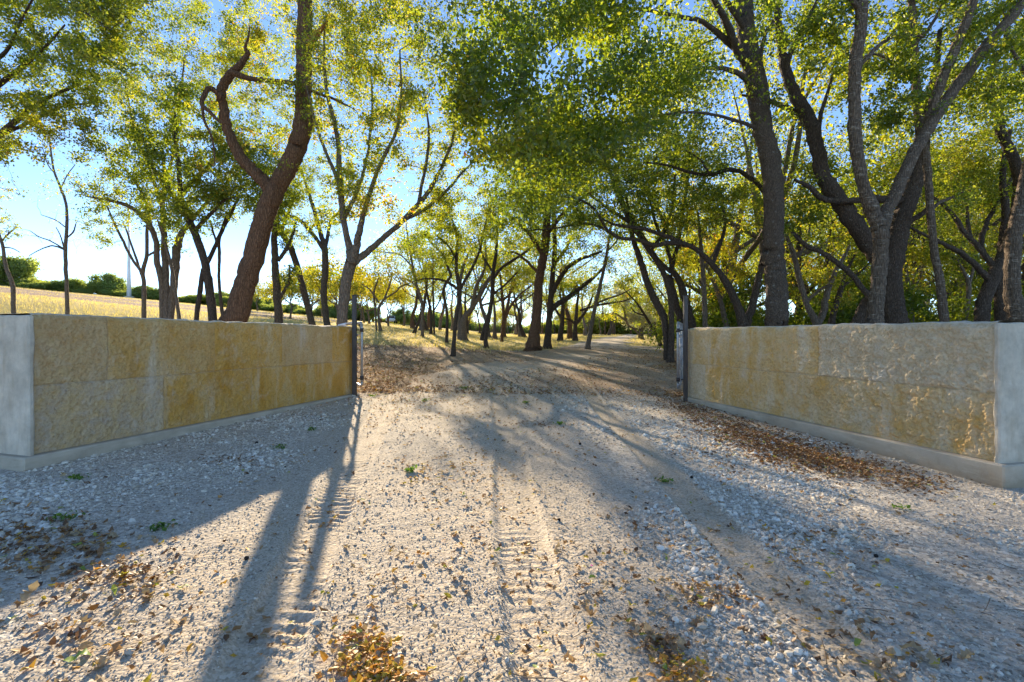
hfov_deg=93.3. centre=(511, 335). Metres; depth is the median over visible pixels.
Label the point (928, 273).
wood tree
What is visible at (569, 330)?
grove tree
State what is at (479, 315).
yellow tree
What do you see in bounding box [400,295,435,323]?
grove tree
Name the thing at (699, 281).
wood tree
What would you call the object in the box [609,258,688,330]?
grove tree
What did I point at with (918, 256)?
grey tree
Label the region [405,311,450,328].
bush
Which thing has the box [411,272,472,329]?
grove tree
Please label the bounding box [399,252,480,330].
grove tree
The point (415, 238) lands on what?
wavy tree
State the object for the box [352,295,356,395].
gate post
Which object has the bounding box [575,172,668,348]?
thin leaning tree
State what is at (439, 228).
front thin tree
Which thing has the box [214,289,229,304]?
bush
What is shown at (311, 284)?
yellow tree
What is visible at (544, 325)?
bush
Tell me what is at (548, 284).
grove tree
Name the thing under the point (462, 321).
wide forked tree
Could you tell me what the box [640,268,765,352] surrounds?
shrub
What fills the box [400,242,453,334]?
twin slim tree
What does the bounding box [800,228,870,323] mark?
inclined tree
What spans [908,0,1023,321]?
fan limbed tree
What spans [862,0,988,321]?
tall thin tree
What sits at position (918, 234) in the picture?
wood tree
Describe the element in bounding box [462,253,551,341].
branching tree
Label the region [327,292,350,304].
yellow tree
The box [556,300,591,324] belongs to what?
yellow tree
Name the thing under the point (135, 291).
bush
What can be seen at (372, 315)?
bush
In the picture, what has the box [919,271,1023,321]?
shrub
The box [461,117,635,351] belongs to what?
broad tree
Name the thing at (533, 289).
grove tree
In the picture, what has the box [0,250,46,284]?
bush
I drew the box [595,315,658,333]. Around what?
bush
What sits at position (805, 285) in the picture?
wood tree
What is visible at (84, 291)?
bush
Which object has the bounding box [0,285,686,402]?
ground
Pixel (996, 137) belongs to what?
wood tree
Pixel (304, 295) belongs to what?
slanting tree
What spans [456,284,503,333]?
grove tree
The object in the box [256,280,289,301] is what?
yellow tree
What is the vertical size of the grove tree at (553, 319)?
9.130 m
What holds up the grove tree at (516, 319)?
on the ground at (470, 355)
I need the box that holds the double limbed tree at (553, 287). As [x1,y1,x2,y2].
[521,185,634,348]
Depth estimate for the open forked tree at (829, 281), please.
13.41 m
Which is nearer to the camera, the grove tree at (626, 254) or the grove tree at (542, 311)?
the grove tree at (626, 254)
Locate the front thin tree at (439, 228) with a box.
[391,167,521,355]
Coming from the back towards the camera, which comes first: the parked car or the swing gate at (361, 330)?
the parked car
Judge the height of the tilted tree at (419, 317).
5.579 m
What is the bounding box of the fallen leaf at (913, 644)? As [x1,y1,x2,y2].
[899,640,926,651]
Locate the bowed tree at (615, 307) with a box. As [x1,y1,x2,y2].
[580,290,646,339]
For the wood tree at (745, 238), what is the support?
on the ground at (470, 355)
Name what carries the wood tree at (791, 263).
on the ground at (470, 355)
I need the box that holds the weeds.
[43,386,910,531]
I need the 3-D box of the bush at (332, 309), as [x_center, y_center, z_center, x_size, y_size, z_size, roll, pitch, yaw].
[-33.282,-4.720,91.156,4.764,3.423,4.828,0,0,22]
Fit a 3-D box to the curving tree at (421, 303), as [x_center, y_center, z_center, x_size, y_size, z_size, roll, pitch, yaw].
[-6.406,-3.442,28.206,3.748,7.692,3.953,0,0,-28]
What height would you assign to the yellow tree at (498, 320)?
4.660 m
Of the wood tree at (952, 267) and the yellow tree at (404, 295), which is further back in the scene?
the yellow tree at (404, 295)
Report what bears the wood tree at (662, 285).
on the ground at (470, 355)
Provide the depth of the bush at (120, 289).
90.56 m
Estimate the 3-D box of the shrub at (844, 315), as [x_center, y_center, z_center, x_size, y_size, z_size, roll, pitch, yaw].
[11.317,-0.676,15.720,4.653,3.637,4.168,0,0,-22]
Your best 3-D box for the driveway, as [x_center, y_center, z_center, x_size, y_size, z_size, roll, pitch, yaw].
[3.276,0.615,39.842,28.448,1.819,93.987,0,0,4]
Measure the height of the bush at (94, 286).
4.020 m
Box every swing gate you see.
[349,321,363,386]
[676,322,682,388]
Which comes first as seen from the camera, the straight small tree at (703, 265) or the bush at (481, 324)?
the straight small tree at (703, 265)
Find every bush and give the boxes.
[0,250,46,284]
[8,276,49,286]
[15,281,51,289]
[44,277,97,293]
[45,281,63,291]
[49,286,72,291]
[71,289,92,293]
[83,279,124,294]
[86,271,131,293]
[103,288,126,295]
[103,289,137,297]
[120,284,158,299]
[149,287,158,299]
[178,296,189,302]
[180,294,206,304]
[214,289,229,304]
[215,295,228,306]
[252,293,263,305]
[252,303,290,311]
[263,299,273,304]
[287,308,313,314]
[313,305,328,314]
[328,303,337,317]
[329,309,360,318]
[347,302,371,318]
[367,305,382,321]
[390,306,411,323]
[395,314,410,323]
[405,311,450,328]
[449,321,496,329]
[469,321,476,330]
[489,322,525,332]
[513,326,528,333]
[524,321,566,333]
[564,319,623,333]
[578,313,625,333]
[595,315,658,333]
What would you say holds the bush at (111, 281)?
on the ground at (470, 355)
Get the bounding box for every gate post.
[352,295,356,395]
[682,295,687,401]
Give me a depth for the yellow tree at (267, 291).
48.63 m
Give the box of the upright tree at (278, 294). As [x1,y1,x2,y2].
[229,124,332,322]
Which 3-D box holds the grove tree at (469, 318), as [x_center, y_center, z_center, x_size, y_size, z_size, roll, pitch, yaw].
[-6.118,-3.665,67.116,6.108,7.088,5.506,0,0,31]
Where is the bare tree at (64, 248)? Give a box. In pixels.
[17,129,90,313]
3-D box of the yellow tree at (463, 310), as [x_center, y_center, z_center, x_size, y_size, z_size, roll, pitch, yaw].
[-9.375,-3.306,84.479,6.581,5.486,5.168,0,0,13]
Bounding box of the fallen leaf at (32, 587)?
[20,580,39,604]
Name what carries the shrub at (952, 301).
on the ground at (470, 355)
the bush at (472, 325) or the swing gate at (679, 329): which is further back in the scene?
the bush at (472, 325)
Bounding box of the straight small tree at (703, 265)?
[653,179,751,327]
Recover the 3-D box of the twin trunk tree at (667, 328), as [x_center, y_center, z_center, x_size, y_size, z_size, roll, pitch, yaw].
[3.270,-3.151,14.528,4.362,8.765,8.456,0,0,42]
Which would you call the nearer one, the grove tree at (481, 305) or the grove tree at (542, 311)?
the grove tree at (481, 305)
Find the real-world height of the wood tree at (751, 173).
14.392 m
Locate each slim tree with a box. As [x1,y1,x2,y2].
[201,204,240,313]
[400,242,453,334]
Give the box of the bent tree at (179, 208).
[62,45,308,320]
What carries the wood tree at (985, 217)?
on the ground at (470, 355)
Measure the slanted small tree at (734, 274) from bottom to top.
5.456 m
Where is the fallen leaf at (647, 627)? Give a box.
[643,621,656,639]
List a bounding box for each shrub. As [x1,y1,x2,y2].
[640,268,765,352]
[676,287,760,340]
[747,306,764,325]
[757,300,793,324]
[788,265,953,324]
[788,292,832,324]
[807,271,936,322]
[915,287,977,321]
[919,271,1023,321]
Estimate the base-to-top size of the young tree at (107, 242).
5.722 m
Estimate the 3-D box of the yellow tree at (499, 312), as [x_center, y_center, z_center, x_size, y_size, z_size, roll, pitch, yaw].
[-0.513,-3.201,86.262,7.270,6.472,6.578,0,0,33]
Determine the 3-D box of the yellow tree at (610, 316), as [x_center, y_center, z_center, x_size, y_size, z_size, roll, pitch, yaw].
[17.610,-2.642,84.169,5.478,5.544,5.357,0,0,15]
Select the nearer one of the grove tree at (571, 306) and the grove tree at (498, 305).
the grove tree at (498, 305)
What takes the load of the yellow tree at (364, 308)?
on the ground at (470, 355)
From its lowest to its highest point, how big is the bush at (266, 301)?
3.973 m
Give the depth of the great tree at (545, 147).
6.92 m
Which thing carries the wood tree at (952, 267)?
on the ground at (470, 355)
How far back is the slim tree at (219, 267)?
14.97 m
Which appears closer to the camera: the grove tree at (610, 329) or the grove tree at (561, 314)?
the grove tree at (561, 314)
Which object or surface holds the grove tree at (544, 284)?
on the ground at (470, 355)
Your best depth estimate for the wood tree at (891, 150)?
17.22 m
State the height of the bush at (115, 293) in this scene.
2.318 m
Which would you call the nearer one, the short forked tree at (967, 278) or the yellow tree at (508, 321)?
the short forked tree at (967, 278)
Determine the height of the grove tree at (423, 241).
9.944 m
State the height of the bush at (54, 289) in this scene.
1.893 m
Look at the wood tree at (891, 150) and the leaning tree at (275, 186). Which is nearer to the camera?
the leaning tree at (275, 186)
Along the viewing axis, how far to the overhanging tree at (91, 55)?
9.18 m
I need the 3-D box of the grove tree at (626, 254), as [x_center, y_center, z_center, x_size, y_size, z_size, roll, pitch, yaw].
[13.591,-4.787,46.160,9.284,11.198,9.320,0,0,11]
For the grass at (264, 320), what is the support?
on the ground at (470, 355)
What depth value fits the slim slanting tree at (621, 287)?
24.00 m
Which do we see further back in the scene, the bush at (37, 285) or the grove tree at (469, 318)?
the bush at (37, 285)
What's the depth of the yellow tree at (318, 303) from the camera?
73.69 m
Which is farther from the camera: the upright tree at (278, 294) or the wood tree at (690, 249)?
the wood tree at (690, 249)
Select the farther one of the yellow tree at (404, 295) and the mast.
the mast
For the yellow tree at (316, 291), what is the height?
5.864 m
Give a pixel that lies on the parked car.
(392, 319)
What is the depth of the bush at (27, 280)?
90.08 m
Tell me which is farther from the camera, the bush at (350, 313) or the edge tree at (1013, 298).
the bush at (350, 313)
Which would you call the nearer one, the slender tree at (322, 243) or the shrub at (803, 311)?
the shrub at (803, 311)
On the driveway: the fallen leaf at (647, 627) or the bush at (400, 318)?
the fallen leaf at (647, 627)
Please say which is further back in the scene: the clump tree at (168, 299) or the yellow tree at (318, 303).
the yellow tree at (318, 303)
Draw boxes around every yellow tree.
[254,276,271,310]
[256,263,304,315]
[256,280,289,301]
[266,270,315,318]
[286,260,338,309]
[298,264,340,302]
[301,248,388,321]
[310,292,338,316]
[327,259,394,325]
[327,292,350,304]
[349,291,392,322]
[351,269,399,323]
[362,276,415,326]
[444,305,476,329]
[468,306,487,330]
[490,315,509,332]
[492,305,529,333]
[501,308,530,329]
[552,314,573,324]
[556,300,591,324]
[600,307,620,331]
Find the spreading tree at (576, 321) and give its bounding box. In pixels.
[532,276,648,340]
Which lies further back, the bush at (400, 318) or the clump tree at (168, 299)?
the bush at (400, 318)
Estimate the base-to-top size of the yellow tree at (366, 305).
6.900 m
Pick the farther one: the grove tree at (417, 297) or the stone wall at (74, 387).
the grove tree at (417, 297)
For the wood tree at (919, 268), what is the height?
11.880 m
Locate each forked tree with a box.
[173,0,507,324]
[432,201,540,340]
[742,186,864,324]
[907,223,996,320]
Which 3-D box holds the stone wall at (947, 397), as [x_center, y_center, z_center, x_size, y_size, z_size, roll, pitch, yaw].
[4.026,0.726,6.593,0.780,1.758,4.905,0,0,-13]
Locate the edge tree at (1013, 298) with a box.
[973,0,1023,320]
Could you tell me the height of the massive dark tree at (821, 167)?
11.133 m
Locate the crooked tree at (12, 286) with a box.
[0,175,23,313]
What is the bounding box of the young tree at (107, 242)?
[69,188,160,317]
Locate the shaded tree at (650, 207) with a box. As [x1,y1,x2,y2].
[598,109,750,328]
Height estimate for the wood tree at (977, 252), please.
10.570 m
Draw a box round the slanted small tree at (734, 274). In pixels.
[674,217,764,326]
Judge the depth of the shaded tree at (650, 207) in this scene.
15.36 m
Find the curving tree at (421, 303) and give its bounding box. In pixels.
[364,217,439,336]
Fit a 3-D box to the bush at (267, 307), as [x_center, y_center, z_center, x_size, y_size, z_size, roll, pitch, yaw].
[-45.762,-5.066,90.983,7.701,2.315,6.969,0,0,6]
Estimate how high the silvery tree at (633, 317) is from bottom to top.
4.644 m
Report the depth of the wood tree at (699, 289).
24.94 m
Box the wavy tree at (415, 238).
[378,205,479,342]
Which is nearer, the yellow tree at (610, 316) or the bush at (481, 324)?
the yellow tree at (610, 316)
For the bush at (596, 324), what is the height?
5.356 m
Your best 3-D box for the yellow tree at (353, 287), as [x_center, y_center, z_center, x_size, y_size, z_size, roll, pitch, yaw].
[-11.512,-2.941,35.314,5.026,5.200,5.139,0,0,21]
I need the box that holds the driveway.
[0,334,1023,681]
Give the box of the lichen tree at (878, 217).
[660,0,1023,323]
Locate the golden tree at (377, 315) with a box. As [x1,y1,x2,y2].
[332,245,420,330]
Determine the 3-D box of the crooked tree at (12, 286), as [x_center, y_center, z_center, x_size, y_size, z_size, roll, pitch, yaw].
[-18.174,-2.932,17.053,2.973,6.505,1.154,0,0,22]
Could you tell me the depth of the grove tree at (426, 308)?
96.66 m
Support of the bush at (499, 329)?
on the ground at (470, 355)
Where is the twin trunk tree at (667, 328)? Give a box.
[505,80,723,362]
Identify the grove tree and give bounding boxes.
[362,210,461,328]
[363,223,464,330]
[367,222,468,330]
[389,273,428,325]
[395,257,460,327]
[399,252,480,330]
[400,254,471,329]
[400,275,446,311]
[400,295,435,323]
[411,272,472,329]
[415,210,545,337]
[422,292,437,318]
[434,245,502,333]
[441,212,563,337]
[445,229,547,339]
[448,294,488,321]
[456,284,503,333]
[466,242,568,337]
[470,243,571,336]
[486,273,556,334]
[492,271,544,334]
[502,264,564,309]
[505,200,636,338]
[510,255,588,306]
[521,273,579,302]
[522,298,554,331]
[526,294,558,333]
[543,298,575,333]
[545,265,612,340]
[554,298,588,320]
[556,251,621,335]
[576,258,648,334]
[578,283,616,334]
[578,298,601,331]
[584,277,636,334]
[588,297,611,334]
[605,228,687,336]
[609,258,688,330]
[632,266,688,314]
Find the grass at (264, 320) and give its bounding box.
[0,286,676,355]
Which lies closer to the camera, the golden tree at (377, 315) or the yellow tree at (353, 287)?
the golden tree at (377, 315)
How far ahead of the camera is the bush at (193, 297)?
91.14 m
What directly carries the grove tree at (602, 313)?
on the ground at (470, 355)
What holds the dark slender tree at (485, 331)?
on the ground at (470, 355)
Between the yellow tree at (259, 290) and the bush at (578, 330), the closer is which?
the yellow tree at (259, 290)
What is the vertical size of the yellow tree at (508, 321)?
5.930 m
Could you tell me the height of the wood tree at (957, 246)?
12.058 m
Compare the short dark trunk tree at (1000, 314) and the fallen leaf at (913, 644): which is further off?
the short dark trunk tree at (1000, 314)
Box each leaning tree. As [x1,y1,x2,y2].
[147,0,394,321]
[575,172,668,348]
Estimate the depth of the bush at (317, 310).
91.88 m
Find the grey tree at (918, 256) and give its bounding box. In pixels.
[902,219,961,322]
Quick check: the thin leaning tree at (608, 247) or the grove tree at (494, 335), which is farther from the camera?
the grove tree at (494, 335)
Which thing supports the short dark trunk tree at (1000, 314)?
on the ground at (470, 355)
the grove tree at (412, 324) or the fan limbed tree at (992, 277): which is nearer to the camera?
the fan limbed tree at (992, 277)
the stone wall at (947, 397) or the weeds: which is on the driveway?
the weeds
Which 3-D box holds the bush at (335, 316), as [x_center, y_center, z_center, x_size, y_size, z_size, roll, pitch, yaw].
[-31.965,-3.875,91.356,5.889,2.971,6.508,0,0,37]
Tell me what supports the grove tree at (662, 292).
on the ground at (470, 355)
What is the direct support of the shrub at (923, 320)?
on the ground at (470, 355)
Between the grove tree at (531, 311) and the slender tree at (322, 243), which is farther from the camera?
the grove tree at (531, 311)
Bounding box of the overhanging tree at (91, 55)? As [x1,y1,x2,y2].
[0,0,183,197]
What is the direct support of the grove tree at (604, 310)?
on the ground at (470, 355)
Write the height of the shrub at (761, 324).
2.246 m
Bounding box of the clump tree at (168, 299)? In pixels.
[15,0,362,318]
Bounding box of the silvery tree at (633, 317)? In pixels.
[605,284,658,337]
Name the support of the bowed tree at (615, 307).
on the ground at (470, 355)
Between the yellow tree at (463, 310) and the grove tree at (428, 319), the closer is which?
the grove tree at (428, 319)
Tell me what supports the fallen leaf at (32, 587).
on the fallen leaves at (382, 664)
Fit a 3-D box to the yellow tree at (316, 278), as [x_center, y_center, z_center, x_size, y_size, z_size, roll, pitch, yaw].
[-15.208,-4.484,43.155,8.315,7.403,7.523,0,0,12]
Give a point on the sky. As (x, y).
(88, 258)
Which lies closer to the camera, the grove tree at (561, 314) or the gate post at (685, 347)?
the gate post at (685, 347)
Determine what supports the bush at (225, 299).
on the ground at (470, 355)
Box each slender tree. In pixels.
[265,130,353,324]
[447,154,551,347]
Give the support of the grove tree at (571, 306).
on the ground at (470, 355)
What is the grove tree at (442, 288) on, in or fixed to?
on the ground at (470, 355)
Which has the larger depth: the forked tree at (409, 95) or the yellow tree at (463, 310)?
the yellow tree at (463, 310)
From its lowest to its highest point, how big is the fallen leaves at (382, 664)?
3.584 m
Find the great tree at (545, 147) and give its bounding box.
[352,0,863,325]
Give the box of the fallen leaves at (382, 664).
[0,326,1021,681]
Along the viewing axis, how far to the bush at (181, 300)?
90.98 m
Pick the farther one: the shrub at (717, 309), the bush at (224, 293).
the bush at (224, 293)
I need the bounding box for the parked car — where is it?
[385,316,396,323]
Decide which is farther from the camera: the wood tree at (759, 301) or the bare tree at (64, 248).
the wood tree at (759, 301)
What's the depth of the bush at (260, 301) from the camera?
90.03 m
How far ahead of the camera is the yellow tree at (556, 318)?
85.97 m
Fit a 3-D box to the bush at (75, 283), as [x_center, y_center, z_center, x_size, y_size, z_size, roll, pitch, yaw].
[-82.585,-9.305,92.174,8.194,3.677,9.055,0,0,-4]
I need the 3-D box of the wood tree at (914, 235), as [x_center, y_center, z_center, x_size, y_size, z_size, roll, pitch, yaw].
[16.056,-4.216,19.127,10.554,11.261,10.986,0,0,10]
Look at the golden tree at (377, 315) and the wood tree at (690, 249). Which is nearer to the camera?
the golden tree at (377, 315)
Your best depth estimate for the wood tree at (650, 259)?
27.11 m
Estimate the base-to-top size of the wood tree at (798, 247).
10.912 m
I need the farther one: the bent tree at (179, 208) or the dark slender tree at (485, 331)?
the dark slender tree at (485, 331)
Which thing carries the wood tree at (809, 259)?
on the ground at (470, 355)
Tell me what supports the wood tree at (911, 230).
on the ground at (470, 355)
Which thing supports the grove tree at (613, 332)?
on the ground at (470, 355)
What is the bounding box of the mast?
[124,209,133,297]
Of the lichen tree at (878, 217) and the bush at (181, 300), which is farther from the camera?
the bush at (181, 300)
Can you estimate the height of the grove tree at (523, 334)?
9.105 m
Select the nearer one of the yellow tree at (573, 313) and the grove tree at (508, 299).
the grove tree at (508, 299)
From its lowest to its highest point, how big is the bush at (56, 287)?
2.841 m
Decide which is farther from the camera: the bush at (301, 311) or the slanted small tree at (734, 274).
the bush at (301, 311)
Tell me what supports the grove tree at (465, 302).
on the ground at (470, 355)
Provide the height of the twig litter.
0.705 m
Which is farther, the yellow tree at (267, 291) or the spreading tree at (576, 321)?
the yellow tree at (267, 291)
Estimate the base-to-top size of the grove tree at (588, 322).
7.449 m
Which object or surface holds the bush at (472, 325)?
on the ground at (470, 355)
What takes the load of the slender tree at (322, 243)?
on the ground at (470, 355)
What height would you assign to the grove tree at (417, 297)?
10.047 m
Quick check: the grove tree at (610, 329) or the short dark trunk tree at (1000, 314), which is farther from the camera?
the grove tree at (610, 329)
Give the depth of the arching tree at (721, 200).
13.09 m
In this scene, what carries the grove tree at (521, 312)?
on the ground at (470, 355)
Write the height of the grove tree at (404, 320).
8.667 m
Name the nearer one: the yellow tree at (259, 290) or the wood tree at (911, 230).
the wood tree at (911, 230)
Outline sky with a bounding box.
[0,0,1023,326]
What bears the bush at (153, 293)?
on the ground at (470, 355)
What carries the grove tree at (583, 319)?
on the ground at (470, 355)
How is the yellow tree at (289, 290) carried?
on the ground at (470, 355)
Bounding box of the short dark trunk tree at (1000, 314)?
[951,117,1023,320]
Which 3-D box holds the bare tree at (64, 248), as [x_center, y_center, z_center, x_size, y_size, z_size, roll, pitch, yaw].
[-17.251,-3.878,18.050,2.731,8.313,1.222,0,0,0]
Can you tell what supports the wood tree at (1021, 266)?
on the ground at (470, 355)
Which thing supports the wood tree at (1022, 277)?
on the ground at (470, 355)
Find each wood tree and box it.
[585,0,964,325]
[603,0,996,260]
[613,119,814,298]
[621,182,814,315]
[625,193,758,309]
[628,157,839,307]
[632,235,719,312]
[663,87,913,322]
[669,171,848,305]
[727,178,858,305]
[733,186,924,290]
[733,258,811,305]
[741,194,864,287]
[747,171,980,272]
[749,109,999,275]
[787,94,1023,311]
[806,124,1008,309]
[812,163,1023,299]
[837,80,1023,316]
[856,139,1023,310]
[857,164,997,290]
[859,161,1023,288]
[909,87,1023,253]
[912,214,1023,309]
[912,216,1023,293]
[952,95,1023,215]
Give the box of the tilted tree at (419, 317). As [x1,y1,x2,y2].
[406,255,447,332]
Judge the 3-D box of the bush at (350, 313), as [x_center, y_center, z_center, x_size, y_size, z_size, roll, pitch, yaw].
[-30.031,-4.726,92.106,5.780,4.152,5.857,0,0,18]
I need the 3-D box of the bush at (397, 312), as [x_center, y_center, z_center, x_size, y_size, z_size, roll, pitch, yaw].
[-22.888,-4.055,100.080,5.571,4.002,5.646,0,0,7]
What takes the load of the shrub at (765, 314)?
on the ground at (470, 355)
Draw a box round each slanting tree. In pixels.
[226,117,315,324]
[575,263,668,345]
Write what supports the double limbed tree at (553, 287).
on the ground at (470, 355)
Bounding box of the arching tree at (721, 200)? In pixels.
[477,116,794,326]
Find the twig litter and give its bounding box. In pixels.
[9,367,1023,681]
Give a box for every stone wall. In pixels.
[0,313,359,471]
[681,320,1023,488]
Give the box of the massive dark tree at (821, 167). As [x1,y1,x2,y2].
[732,0,1010,323]
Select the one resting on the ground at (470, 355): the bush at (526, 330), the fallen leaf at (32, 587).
the bush at (526, 330)
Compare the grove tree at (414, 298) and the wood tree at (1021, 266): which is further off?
the grove tree at (414, 298)
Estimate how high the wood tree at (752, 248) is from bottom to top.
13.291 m

